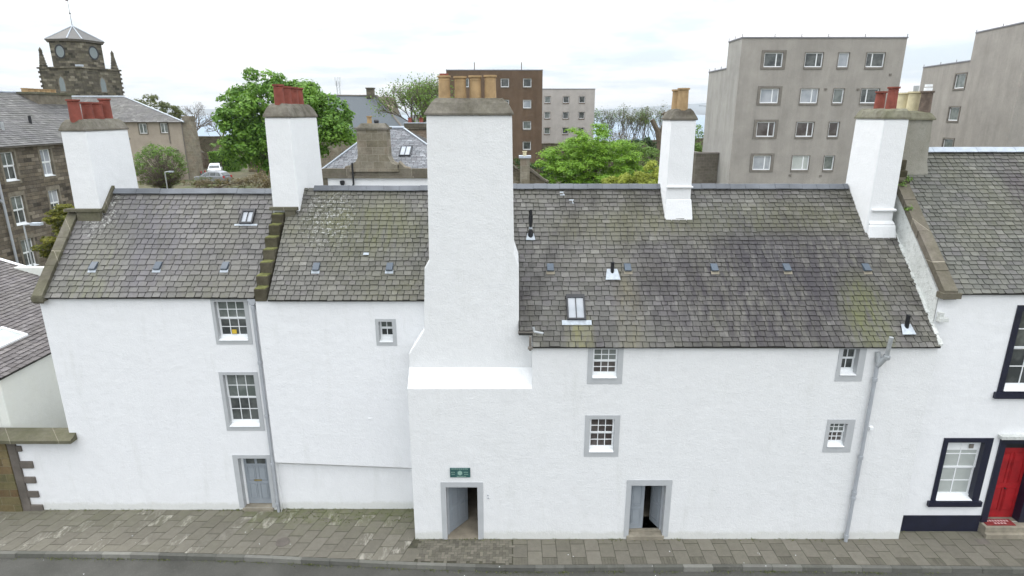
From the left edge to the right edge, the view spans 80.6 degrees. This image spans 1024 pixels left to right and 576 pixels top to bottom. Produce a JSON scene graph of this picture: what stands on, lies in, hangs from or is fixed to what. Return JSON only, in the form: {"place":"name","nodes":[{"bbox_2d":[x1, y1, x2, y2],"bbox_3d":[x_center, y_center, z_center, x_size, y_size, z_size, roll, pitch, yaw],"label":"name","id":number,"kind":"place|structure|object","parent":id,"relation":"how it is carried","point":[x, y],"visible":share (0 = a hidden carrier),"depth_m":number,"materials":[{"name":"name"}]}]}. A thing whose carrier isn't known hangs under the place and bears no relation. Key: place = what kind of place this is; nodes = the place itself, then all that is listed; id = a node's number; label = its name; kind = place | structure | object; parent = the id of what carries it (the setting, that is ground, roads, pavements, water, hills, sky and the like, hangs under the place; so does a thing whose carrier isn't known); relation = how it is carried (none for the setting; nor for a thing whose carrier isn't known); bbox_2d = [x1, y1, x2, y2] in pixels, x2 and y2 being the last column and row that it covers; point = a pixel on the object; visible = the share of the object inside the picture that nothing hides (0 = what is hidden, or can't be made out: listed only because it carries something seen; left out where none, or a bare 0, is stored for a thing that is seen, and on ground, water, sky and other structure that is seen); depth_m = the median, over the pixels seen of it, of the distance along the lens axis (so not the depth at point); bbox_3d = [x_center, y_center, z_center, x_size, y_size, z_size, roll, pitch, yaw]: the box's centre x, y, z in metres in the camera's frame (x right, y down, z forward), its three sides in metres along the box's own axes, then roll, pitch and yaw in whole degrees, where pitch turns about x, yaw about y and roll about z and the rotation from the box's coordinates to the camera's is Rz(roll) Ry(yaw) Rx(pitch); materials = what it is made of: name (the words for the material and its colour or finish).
{"place":"outdoors","nodes":[
{"label":"outdoors","id":0,"kind":"place"},
{"bbox_2d":[137,164,650,570],"bbox_3d":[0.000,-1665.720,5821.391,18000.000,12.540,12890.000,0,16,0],"label":"ground","id":1,"kind":"structure","parent":0,"point":[242,173],"depth_m":76.64,"materials":[{"name":"green plant"}]},
{"bbox_2d":[23,222,43,265],"bbox_3d":[-22.483,0.930,29.412,0.926,8.300,0.240,0,16,0],"label":"street lamp","id":2,"kind":"object","parent":1,"relation":"on","point":[35,224],"visible":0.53,"depth_m":28.36,"materials":[{"name":"metal"}]},
{"bbox_2d":[0,258,67,427],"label":"building","id":3,"kind":"structure","parent":1,"relation":"on","point":[30,395],"depth_m":22.11,"materials":[{"name":"stone"}]},
{"bbox_2d":[30,203,74,259],"bbox_3d":[-21.928,0.264,30.354,2.618,9.058,2.261,0,16,0],"label":"conifer","id":4,"kind":"object","parent":1,"relation":"on","point":[55,219],"visible":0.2,"depth_m":28.93,"materials":[{"name":"green plant"}]},
{"bbox_2d":[0,88,129,265],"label":"tenement","id":5,"kind":"structure","parent":1,"relation":"on","point":[35,185],"depth_m":38.36,"materials":[{"name":"stone"}]},
{"bbox_2d":[0,148,21,184],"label":"window","id":6,"kind":"structure","parent":5,"relation":"in","point":[8,158],"depth_m":36.26,"materials":[{"name":"glass"}]},
{"bbox_2d":[7,191,30,228],"bbox_3d":[-30.087,-4.773,36.820,0.265,2.170,1.280,0,16,0],"label":"window","id":7,"kind":"structure","parent":5,"relation":"in","point":[17,200],"depth_m":36.94,"materials":[{"name":"glass"}]},
{"bbox_2d":[17,233,40,265],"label":"window","id":8,"kind":"structure","parent":5,"relation":"in","point":[21,239],"depth_m":37.63,"materials":[{"name":"glass"}]},
{"bbox_2d":[37,145,57,179],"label":"window","id":9,"kind":"structure","parent":5,"relation":"in","point":[45,153],"depth_m":39.17,"materials":[{"name":"glass"}]},
{"bbox_2d":[45,185,62,209],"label":"window","id":10,"kind":"structure","parent":5,"relation":"in","point":[54,196],"depth_m":39.73,"materials":[{"name":"glass"}]},
{"bbox_2d":[36,0,124,95],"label":"clock tower","id":11,"kind":"structure","parent":1,"relation":"on","point":[78,68],"depth_m":84.17,"materials":[{"name":"stone"}]},
{"bbox_2d":[72,96,189,180],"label":"cream house","id":12,"kind":"structure","parent":1,"relation":"on","point":[145,124],"depth_m":77.82,"materials":[{"name":"paint"}]},
{"bbox_2d":[137,123,148,134],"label":"window","id":13,"kind":"structure","parent":12,"relation":"in","point":[142,127],"depth_m":77.44,"materials":[{"name":"glass"}]},
{"bbox_2d":[159,122,169,133],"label":"window","id":14,"kind":"structure","parent":12,"relation":"in","point":[162,125],"depth_m":77.41,"materials":[{"name":"glass"}]},
{"bbox_2d":[134,94,185,118],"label":"tree","id":15,"kind":"object","parent":1,"relation":"on","point":[162,105],"visible":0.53,"depth_m":106.77,"materials":[{"name":"green plant"}]},
{"bbox_2d":[132,141,188,188],"bbox_3d":[-37.971,-12.603,64.990,5.872,6.172,5.334,-8,18,-26],"label":"tree","id":16,"kind":"object","parent":1,"relation":"on","point":[156,179],"visible":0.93,"depth_m":64.53,"materials":[{"name":"green plant"}]},
{"bbox_2d":[181,116,203,179],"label":"stone buttress","id":17,"kind":"structure","parent":1,"relation":"on","point":[193,151],"depth_m":78.22,"materials":[{"name":"beige stone"}]},
{"bbox_2d":[175,101,213,130],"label":"tree","id":18,"kind":"object","parent":1,"relation":"on","point":[202,123],"visible":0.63,"depth_m":109.50,"materials":[{"name":"grey plant"}]},
{"bbox_2d":[190,176,223,187],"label":"shrub","id":19,"kind":"object","parent":1,"relation":"on","point":[200,178],"visible":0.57,"depth_m":70.04,"materials":[{"name":"brown plant"}]},
{"bbox_2d":[194,170,231,183],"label":"parked car","id":20,"kind":"object","parent":1,"relation":"on","point":[222,175],"visible":0.53,"depth_m":74.80,"materials":[{"name":"silver metal"}]},
{"bbox_2d":[207,163,222,171],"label":"parked car","id":21,"kind":"object","parent":1,"relation":"on","point":[214,166],"visible":0.52,"depth_m":83.30,"materials":[{"name":"white paint"}]},
{"bbox_2d":[205,118,225,136],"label":"tree","id":22,"kind":"object","parent":1,"relation":"on","point":[214,128],"visible":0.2,"depth_m":109.17,"materials":[{"name":"grey plant"}]},
{"bbox_2d":[206,144,225,165],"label":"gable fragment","id":23,"kind":"object","parent":1,"relation":"on","point":[216,147],"visible":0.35,"depth_m":94.69,"materials":[{"name":"grey stone"}]},
{"bbox_2d":[207,150,240,171],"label":"hedge","id":24,"kind":"object","parent":1,"relation":"on","point":[228,165],"visible":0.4,"depth_m":91.43,"materials":[{"name":"green plant"}]},
{"bbox_2d":[179,174,270,187],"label":"shrub","id":25,"kind":"object","parent":1,"relation":"on","point":[264,183],"visible":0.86,"depth_m":68.72,"materials":[{"name":"brown plant"}]},
{"bbox_2d":[198,136,263,157],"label":"stone wall","id":26,"kind":"structure","parent":1,"relation":"on","point":[205,144],"depth_m":114.83,"materials":[{"name":"grey stone"}]},
{"bbox_2d":[247,163,269,181],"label":"shrub","id":27,"kind":"object","parent":1,"relation":"on","point":[260,174],"visible":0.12,"depth_m":72.29,"materials":[{"name":"brown plant"}]},
{"bbox_2d":[210,67,356,175],"bbox_3d":[-21.686,-14.802,59.780,14.414,13.286,9.894,0,16,0],"label":"tree","id":28,"kind":"object","parent":1,"relation":"on","point":[244,122],"visible":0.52,"depth_m":57.30,"materials":[{"name":"green plant"}]},
{"bbox_2d":[334,77,340,94],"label":"telecom mast","id":29,"kind":"object","parent":1,"relation":"on","point":[338,82],"visible":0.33,"depth_m":189.43,"materials":[{"name":"metal"}]},
{"bbox_2d":[317,88,406,167],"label":"slate roofed hall","id":30,"kind":"structure","parent":1,"relation":"on","point":[360,108],"depth_m":85.71,"materials":[{"name":"slate"},{"name":"tan stone"}]},
{"bbox_2d":[322,116,427,185],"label":"hip roofed house","id":31,"kind":"structure","parent":1,"relation":"on","point":[378,153],"depth_m":31.56,"materials":[{"name":"beige stone"}]},
{"bbox_2d":[403,118,426,138],"bbox_3d":[-7.110,-9.417,49.791,3.220,8.880,1.100,0,16,0],"label":"chimney stack","id":32,"kind":"object","parent":31,"relation":"attached to","point":[419,128],"visible":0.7,"depth_m":48.27,"materials":[{"name":"stone"}]},
{"bbox_2d":[364,72,454,121],"bbox_3d":[-7.620,-12.604,53.369,7.988,12.620,8.172,8,18,25],"label":"tree","id":33,"kind":"object","parent":1,"relation":"on","point":[423,96],"visible":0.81,"depth_m":50.92,"materials":[{"name":"green plant"}]},
{"bbox_2d":[446,62,542,174],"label":"apartment block","id":34,"kind":"structure","parent":1,"relation":"on","point":[519,92],"depth_m":73.49,"materials":[{"name":"brick"}]},
{"bbox_2d":[500,78,508,87],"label":"window","id":35,"kind":"structure","parent":34,"relation":"in","point":[504,82],"depth_m":73.06,"materials":[{"name":"glass"}]},
{"bbox_2d":[523,100,530,108],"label":"window","id":36,"kind":"structure","parent":34,"relation":"in","point":[526,103],"depth_m":73.75,"materials":[{"name":"glass"}]},
{"bbox_2d":[523,121,530,129],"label":"window","id":37,"kind":"structure","parent":34,"relation":"in","point":[526,124],"depth_m":74.44,"materials":[{"name":"glass"}]},
{"bbox_2d":[523,141,530,150],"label":"window","id":38,"kind":"structure","parent":34,"relation":"in","point":[526,144],"depth_m":75.12,"materials":[{"name":"glass"}]},
{"bbox_2d":[523,78,531,87],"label":"window","id":39,"kind":"structure","parent":34,"relation":"in","point":[527,82],"depth_m":73.06,"materials":[{"name":"glass"}]},
{"bbox_2d":[513,151,548,183],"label":"ruined gable","id":40,"kind":"structure","parent":1,"relation":"on","point":[525,173],"depth_m":33.50,"materials":[{"name":"brown stone"}]},
{"bbox_2d":[513,157,555,178],"bbox_3d":[1.389,-9.789,57.512,6.912,5.312,4.138,0,16,0],"label":"shrub","id":41,"kind":"object","parent":1,"relation":"on","point":[517,162],"visible":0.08,"depth_m":57.03,"materials":[{"name":"green plant"}]},
{"bbox_2d":[542,89,594,142],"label":"apartment block","id":42,"kind":"structure","parent":1,"relation":"on","point":[562,109],"depth_m":96.07,"materials":[{"name":"beige concrete"}]},
{"bbox_2d":[544,96,550,103],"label":"window","id":43,"kind":"structure","parent":42,"relation":"in","point":[547,99],"depth_m":95.56,"materials":[{"name":"white glass"}]},
{"bbox_2d":[532,122,653,183],"bbox_3d":[5.699,-7.747,44.485,8.588,8.613,7.175,-11,19,-32],"label":"tree","id":44,"kind":"object","parent":1,"relation":"on","point":[582,153],"visible":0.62,"depth_m":43.11,"materials":[{"name":"green plant"}]},
{"bbox_2d":[596,112,620,139],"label":"sapling","id":45,"kind":"object","parent":1,"relation":"on","point":[610,124],"visible":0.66,"depth_m":101.19,"materials":[{"name":"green plant"}]},
{"bbox_2d":[597,109,621,140],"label":"sapling","id":46,"kind":"object","parent":1,"relation":"on","point":[609,123],"visible":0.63,"depth_m":102.10,"materials":[{"name":"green plant"}]},
{"bbox_2d":[599,108,630,139],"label":"sapling","id":47,"kind":"object","parent":1,"relation":"on","point":[609,117],"visible":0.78,"depth_m":100.90,"materials":[{"name":"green plant"}]},
{"bbox_2d":[602,129,637,140],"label":"shrub","id":48,"kind":"object","parent":1,"relation":"on","point":[617,136],"visible":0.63,"depth_m":92.58,"materials":[{"name":"grey plant"}]},
{"bbox_2d":[541,138,702,172],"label":"stone wall","id":49,"kind":"structure","parent":1,"relation":"on","point":[545,145],"depth_m":90.81,"materials":[{"name":"grey stone"}]},
{"bbox_2d":[613,101,635,136],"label":"sapling","id":50,"kind":"object","parent":1,"relation":"on","point":[623,110],"visible":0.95,"depth_m":100.82,"materials":[{"name":"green plant"}]},
{"bbox_2d":[618,112,639,138],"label":"sapling","id":51,"kind":"object","parent":1,"relation":"on","point":[628,128],"visible":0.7,"depth_m":101.28,"materials":[{"name":"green plant"}]},
{"bbox_2d":[601,160,658,183],"bbox_3d":[7.547,-4.791,38.053,4.019,6.500,3.183,0,16,0],"label":"shrub","id":52,"kind":"object","parent":1,"relation":"on","point":[640,177],"visible":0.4,"depth_m":37.35,"materials":[{"name":"yellow plant"}]},
{"bbox_2d":[611,141,659,172],"bbox_3d":[10.507,-9.010,51.577,4.510,7.106,4.048,0,16,0],"label":"shrub","id":53,"kind":"object","parent":1,"relation":"on","point":[648,149],"visible":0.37,"depth_m":50.46,"materials":[{"name":"green plant"}]},
{"bbox_2d":[624,106,651,138],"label":"sapling","id":54,"kind":"object","parent":1,"relation":"on","point":[633,128],"visible":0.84,"depth_m":101.39,"materials":[{"name":"green plant"}]},
{"bbox_2d":[631,106,648,138],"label":"sapling","id":55,"kind":"object","parent":1,"relation":"on","point":[640,121],"visible":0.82,"depth_m":101.38,"materials":[{"name":"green plant"}]},
{"bbox_2d":[628,135,656,163],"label":"ivy","id":56,"kind":"object","parent":1,"relation":"on","point":[647,141],"visible":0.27,"depth_m":88.93,"materials":[{"name":"green plant"}]},
{"bbox_2d":[635,112,659,139],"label":"sapling","id":57,"kind":"object","parent":1,"relation":"on","point":[646,121],"visible":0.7,"depth_m":101.26,"materials":[{"name":"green plant"}]},
{"bbox_2d":[650,112,664,162],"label":"bare tree trunk","id":58,"kind":"object","parent":1,"relation":"on","point":[658,131],"visible":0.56,"depth_m":83.10,"materials":[{"name":"brown plant"}]},
{"bbox_2d":[647,100,667,139],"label":"sapling","id":59,"kind":"object","parent":1,"relation":"on","point":[659,118],"visible":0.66,"depth_m":101.82,"materials":[{"name":"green plant"}]},
{"bbox_2d":[694,124,703,151],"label":"shrub","id":60,"kind":"object","parent":1,"relation":"on","point":[697,147],"visible":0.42,"depth_m":75.52,"materials":[{"name":"green plant"}]},
{"bbox_2d":[692,151,718,183],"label":"garden wall","id":61,"kind":"structure","parent":1,"relation":"on","point":[705,166],"depth_m":47.85,"materials":[{"name":"stone"}]},
{"bbox_2d":[702,34,908,183],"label":"apartment block","id":62,"kind":"structure","parent":1,"relation":"on","point":[782,110],"depth_m":44.13,"materials":[{"name":"concrete"}]},
{"bbox_2d":[749,153,774,171],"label":"window","id":63,"kind":"structure","parent":62,"relation":"in","point":[759,162],"depth_m":45.21,"materials":[{"name":"glass"}]},
{"bbox_2d":[753,120,778,138],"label":"window","id":64,"kind":"structure","parent":62,"relation":"in","point":[763,129],"depth_m":44.55,"materials":[{"name":"glass"}]},
{"bbox_2d":[756,86,782,104],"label":"window","id":65,"kind":"structure","parent":62,"relation":"in","point":[766,95],"depth_m":43.88,"materials":[{"name":"glass"}]},
{"bbox_2d":[760,50,786,68],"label":"window","id":66,"kind":"structure","parent":62,"relation":"in","point":[770,59],"depth_m":43.20,"materials":[{"name":"glass"}]},
{"bbox_2d":[790,155,810,171],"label":"window","id":67,"kind":"structure","parent":62,"relation":"in","point":[800,163],"depth_m":45.25,"materials":[{"name":"glass"}]},
{"bbox_2d":[794,122,814,138],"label":"window","id":68,"kind":"structure","parent":62,"relation":"in","point":[804,130],"depth_m":44.58,"materials":[{"name":"glass"}]},
{"bbox_2d":[799,88,819,104],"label":"window","id":69,"kind":"structure","parent":62,"relation":"in","point":[808,96],"depth_m":43.92,"materials":[{"name":"glass"}]},
{"bbox_2d":[803,52,823,68],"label":"window","id":70,"kind":"structure","parent":62,"relation":"in","point":[813,60],"depth_m":43.24,"materials":[{"name":"glass"}]},
{"bbox_2d":[822,155,834,171],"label":"window","id":71,"kind":"structure","parent":62,"relation":"in","point":[828,163],"depth_m":45.25,"materials":[{"name":"glass"}]},
{"bbox_2d":[827,122,839,138],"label":"window","id":72,"kind":"structure","parent":62,"relation":"in","point":[833,127],"depth_m":44.58,"materials":[{"name":"glass"}]},
{"bbox_2d":[831,88,844,104],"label":"window","id":73,"kind":"structure","parent":62,"relation":"in","point":[838,93],"depth_m":43.92,"materials":[{"name":"glass"}]},
{"bbox_2d":[836,52,849,68],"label":"window","id":74,"kind":"structure","parent":62,"relation":"in","point":[843,57],"depth_m":43.24,"materials":[{"name":"glass"}]},
{"bbox_2d":[859,88,879,104],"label":"window","id":75,"kind":"structure","parent":62,"relation":"in","point":[867,96],"depth_m":43.92,"materials":[{"name":"glass"}]},
{"bbox_2d":[864,52,885,68],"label":"window","id":76,"kind":"structure","parent":62,"relation":"in","point":[874,60],"depth_m":43.24,"materials":[{"name":"glass"}]},
{"bbox_2d":[919,22,1023,146],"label":"apartment block","id":77,"kind":"structure","parent":1,"relation":"on","point":[978,99],"depth_m":44.86,"materials":[{"name":"concrete"}]},
{"bbox_2d":[941,137,954,146],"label":"window","id":78,"kind":"structure","parent":77,"relation":"in","point":[946,142],"depth_m":49.93,"materials":[{"name":"glass"}]},
{"bbox_2d":[946,106,960,122],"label":"window","id":79,"kind":"structure","parent":77,"relation":"in","point":[953,114],"depth_m":49.26,"materials":[{"name":"glass"}]},
{"bbox_2d":[952,72,967,90],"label":"window","id":80,"kind":"structure","parent":77,"relation":"in","point":[959,83],"depth_m":48.52,"materials":[{"name":"glass"}]},
{"bbox_2d":[157,103,705,114],"bbox_3d":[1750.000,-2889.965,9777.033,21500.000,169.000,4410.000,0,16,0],"label":"shore hills","id":81,"kind":"structure","parent":0,"point":[697,109],"depth_m":8049.59,"materials":[{"name":"grey"}]},
{"bbox_2d":[181,115,704,140],"bbox_3d":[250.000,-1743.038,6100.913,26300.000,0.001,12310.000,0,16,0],"label":"sea","id":82,"kind":"structure","parent":0,"point":[201,131],"depth_m":726.80,"materials":[{"name":"blue liquid"}]},
{"bbox_2d":[0,509,1023,565],"bbox_3d":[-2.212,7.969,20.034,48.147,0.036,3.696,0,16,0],"label":"pavement","id":83,"kind":"structure","parent":0,"point":[45,530],"depth_m":19.31,"materials":[{"name":"grey stone"}]},
{"bbox_2d":[0,428,76,511],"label":"boundary wall","id":84,"kind":"structure","parent":83,"relation":"on","point":[16,495],"depth_m":20.37,"materials":[{"name":"stone"}]},
{"bbox_2d":[16,98,280,511],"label":"white house","id":85,"kind":"structure","parent":83,"relation":"on","point":[144,298],"depth_m":19.82,"materials":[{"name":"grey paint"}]},
{"bbox_2d":[210,299,252,343],"bbox_3d":[-8.830,1.040,19.131,1.160,1.510,0.275,0,16,0],"label":"window","id":86,"kind":"structure","parent":85,"relation":"in","point":[227,314],"depth_m":19.15,"materials":[{"name":"grey paint"}]},
{"bbox_2d":[218,372,264,430],"bbox_3d":[-8.850,3.702,19.900,1.260,2.110,0.275,0,16,0],"label":"window","id":87,"kind":"structure","parent":85,"relation":"in","point":[240,391],"depth_m":19.92,"materials":[{"name":"grey paint"}]},
{"bbox_2d":[243,459,271,502],"bbox_3d":[-8.770,6.631,20.885,0.830,1.855,0.075,0,16,0],"label":"door","id":88,"kind":"structure","parent":85,"relation":"in","point":[256,470],"depth_m":20.88,"materials":[{"name":"grey wood"}]},
{"bbox_2d":[275,537,289,546],"bbox_3d":[-7.350,8.149,19.370,0.440,0.022,0.440,0,16,0],"label":"drain cover","id":89,"kind":"object","parent":83,"relation":"on","point":[283,541],"visible":1,"depth_m":19.34,"materials":[{"name":"metal"}]},
{"bbox_2d":[254,84,428,511],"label":"white house","id":90,"kind":"structure","parent":83,"relation":"on","point":[339,293],"depth_m":19.63,"materials":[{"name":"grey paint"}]},
{"bbox_2d":[375,319,396,345],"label":"window","id":91,"kind":"structure","parent":90,"relation":"in","point":[386,334],"depth_m":19.08,"materials":[{"name":"grey paint"}]},
{"bbox_2d":[408,73,942,541],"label":"white house","id":92,"kind":"structure","parent":83,"relation":"on","point":[674,353],"depth_m":18.53,"materials":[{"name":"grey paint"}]},
{"bbox_2d":[449,487,467,531],"bbox_3d":[-1.760,6.996,19.844,0.061,1.890,0.880,12,20,36],"label":"door","id":93,"kind":"structure","parent":92,"relation":"in","point":[458,496],"depth_m":19.86,"materials":[{"name":"grey wood"}]},
{"bbox_2d":[584,415,619,456],"bbox_3d":[2.750,4.513,18.531,1.060,1.410,0.195,0,16,0],"label":"window","id":94,"kind":"structure","parent":92,"relation":"in","point":[601,439],"depth_m":18.53,"materials":[{"name":"grey paint"}]},
{"bbox_2d":[587,348,623,383],"bbox_3d":[2.750,2.267,17.883,1.040,1.185,0.195,0,16,0],"label":"window","id":95,"kind":"structure","parent":92,"relation":"in","point":[605,365],"depth_m":17.90,"materials":[{"name":"grey paint"}]},
{"bbox_2d":[629,486,644,528],"bbox_3d":[4.003,6.983,19.477,0.500,1.770,0.061,-1,16,-5],"label":"door","id":96,"kind":"structure","parent":92,"relation":"in","point":[637,492],"depth_m":19.48,"materials":[{"name":"grey wood"}]},
{"bbox_2d":[649,486,661,527],"bbox_3d":[4.687,6.920,19.696,0.061,1.770,0.500,-7,18,-23],"label":"door","id":97,"kind":"structure","parent":92,"relation":"in","point":[655,500],"depth_m":19.72,"materials":[{"name":"grey wood"}]},
{"bbox_2d":[822,419,855,451],"bbox_3d":[9.995,4.501,18.553,0.850,1.120,0.245,0,16,0],"label":"window","id":98,"kind":"structure","parent":92,"relation":"in","point":[839,432],"depth_m":18.54,"materials":[{"name":"grey paint"}]},
{"bbox_2d":[834,348,866,380],"bbox_3d":[9.990,2.209,17.923,0.800,1.095,0.305,0,16,0],"label":"window","id":99,"kind":"structure","parent":92,"relation":"in","point":[851,361],"depth_m":17.92,"materials":[{"name":"grey paint"}]},
{"bbox_2d":[892,84,1023,538],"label":"townhouse","id":100,"kind":"structure","parent":83,"relation":"on","point":[960,230],"depth_m":18.92,"materials":[{"name":"white paint"}]},
{"bbox_2d":[930,438,993,500],"bbox_3d":[14.325,5.768,19.338,1.550,2.270,0.280,0,16,0],"label":"window","id":101,"kind":"structure","parent":100,"relation":"in","point":[960,474],"depth_m":19.38,"materials":[{"name":"blue paint"}]},
{"bbox_2d":[983,519,1015,525],"bbox_3d":[15.890,7.657,19.758,0.940,0.024,0.320,0,16,0],"label":"doormat","id":102,"kind":"object","parent":100,"relation":"on","point":[998,522],"visible":1,"depth_m":19.72,"materials":[{"name":"red fabric"}]},
{"bbox_2d":[988,448,1023,516],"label":"door","id":103,"kind":"structure","parent":100,"relation":"in","point":[1012,467],"depth_m":19.65,"materials":[{"name":"red paint"}]},
{"bbox_2d":[997,305,1023,391],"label":"window","id":104,"kind":"structure","parent":100,"relation":"in","point":[1011,379],"depth_m":18.34,"materials":[{"name":"blue paint"}]},
{"bbox_2d":[0,558,1023,575],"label":"road","id":105,"kind":"structure","parent":0,"point":[63,567],"depth_m":18.32,"materials":[{"name":"grey asphalt"}]},
{"bbox_2d":[11,508,940,574],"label":"gutter weeds","id":106,"kind":"object","parent":105,"relation":"on","point":[74,558],"visible":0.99,"depth_m":18.77,"materials":[{"name":"green plant"}]},
{"bbox_2d":[0,551,1023,573],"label":"kerb","id":107,"kind":"structure","parent":105,"relation":"on","point":[550,568],"depth_m":18.36,"materials":[{"name":"concrete"}]},
{"bbox_2d":[0,0,1023,111],"label":"sky","id":108,"kind":"structure","parent":0,"point":[183,53],"materials":[{"name":"white"}]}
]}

